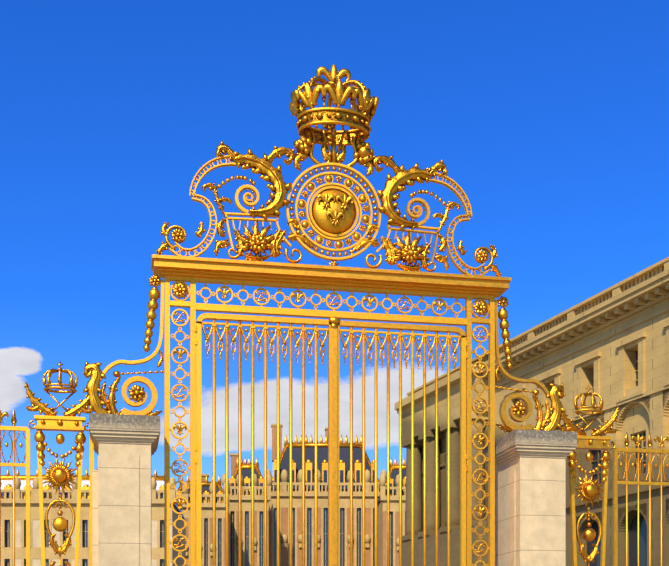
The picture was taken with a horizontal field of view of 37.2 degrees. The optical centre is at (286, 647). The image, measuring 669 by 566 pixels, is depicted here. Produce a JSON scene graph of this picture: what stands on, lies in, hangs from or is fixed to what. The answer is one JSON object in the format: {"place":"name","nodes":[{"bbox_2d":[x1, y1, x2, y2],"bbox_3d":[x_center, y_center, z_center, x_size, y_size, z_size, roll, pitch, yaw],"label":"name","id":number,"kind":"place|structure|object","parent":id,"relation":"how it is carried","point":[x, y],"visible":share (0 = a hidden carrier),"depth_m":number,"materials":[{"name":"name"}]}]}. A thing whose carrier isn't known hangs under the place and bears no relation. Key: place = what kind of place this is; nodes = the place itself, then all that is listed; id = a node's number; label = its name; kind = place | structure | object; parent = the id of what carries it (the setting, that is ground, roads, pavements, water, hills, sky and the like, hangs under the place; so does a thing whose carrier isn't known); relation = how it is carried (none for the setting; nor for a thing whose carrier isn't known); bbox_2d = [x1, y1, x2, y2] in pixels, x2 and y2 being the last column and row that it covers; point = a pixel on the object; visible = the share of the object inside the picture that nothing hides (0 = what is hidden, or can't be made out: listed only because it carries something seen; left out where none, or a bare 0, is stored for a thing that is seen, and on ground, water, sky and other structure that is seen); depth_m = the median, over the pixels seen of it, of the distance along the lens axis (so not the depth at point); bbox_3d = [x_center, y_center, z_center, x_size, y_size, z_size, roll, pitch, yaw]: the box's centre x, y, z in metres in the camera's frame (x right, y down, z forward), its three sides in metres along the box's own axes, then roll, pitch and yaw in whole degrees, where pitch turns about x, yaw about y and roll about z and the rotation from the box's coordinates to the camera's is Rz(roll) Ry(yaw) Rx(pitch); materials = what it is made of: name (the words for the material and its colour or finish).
{"place":"outdoors","nodes":[
{"label":"outdoors","id":0,"kind":"place"},
{"bbox_2d":[0,0,668,489],"label":"sky","id":1,"kind":"structure","parent":0,"point":[551,117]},
{"label":"ground","id":2,"kind":"structure","parent":0,"visible":0},
{"bbox_2d":[89,413,159,565],"bbox_3d":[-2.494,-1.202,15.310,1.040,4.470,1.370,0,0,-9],"label":"stone pier","id":3,"kind":"structure","parent":2,"relation":"on","point":[125,447],"depth_m":14.75,"materials":[{"name":"beige stone"}]},
{"bbox_2d":[1,424,405,565],"bbox_3d":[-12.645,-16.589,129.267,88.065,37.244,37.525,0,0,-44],"label":"palace","id":4,"kind":"structure","parent":2,"relation":"on","point":[157,518],"depth_m":140.06,"materials":[{"name":"stone"}]},
{"bbox_2d":[82,64,565,565],"bbox_3d":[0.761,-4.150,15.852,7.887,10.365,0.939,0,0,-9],"label":"gate","id":5,"kind":"structure","parent":2,"relation":"on","point":[333,210],"depth_m":15.78,"materials":[{"name":"gold metal"}]},
{"bbox_2d":[0,362,668,565],"bbox_3d":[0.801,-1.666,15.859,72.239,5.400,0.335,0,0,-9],"label":"side fence bars","id":6,"kind":"object","parent":2,"relation":"on","point":[61,475],"visible":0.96,"depth_m":15.20,"materials":[{"name":"gold metal"}]},
{"bbox_2d":[484,429,576,565],"bbox_3d":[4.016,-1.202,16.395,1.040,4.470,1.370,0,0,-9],"label":"stone pier","id":7,"kind":"structure","parent":2,"relation":"on","point":[530,497],"depth_m":15.85,"materials":[{"name":"beige stone"}]},
{"bbox_2d":[395,257,668,565],"bbox_3d":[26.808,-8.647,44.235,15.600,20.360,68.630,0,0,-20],"label":"building","id":8,"kind":"structure","parent":2,"relation":"on","point":[610,346],"depth_m":54.43,"materials":[{"name":"beige stone"}]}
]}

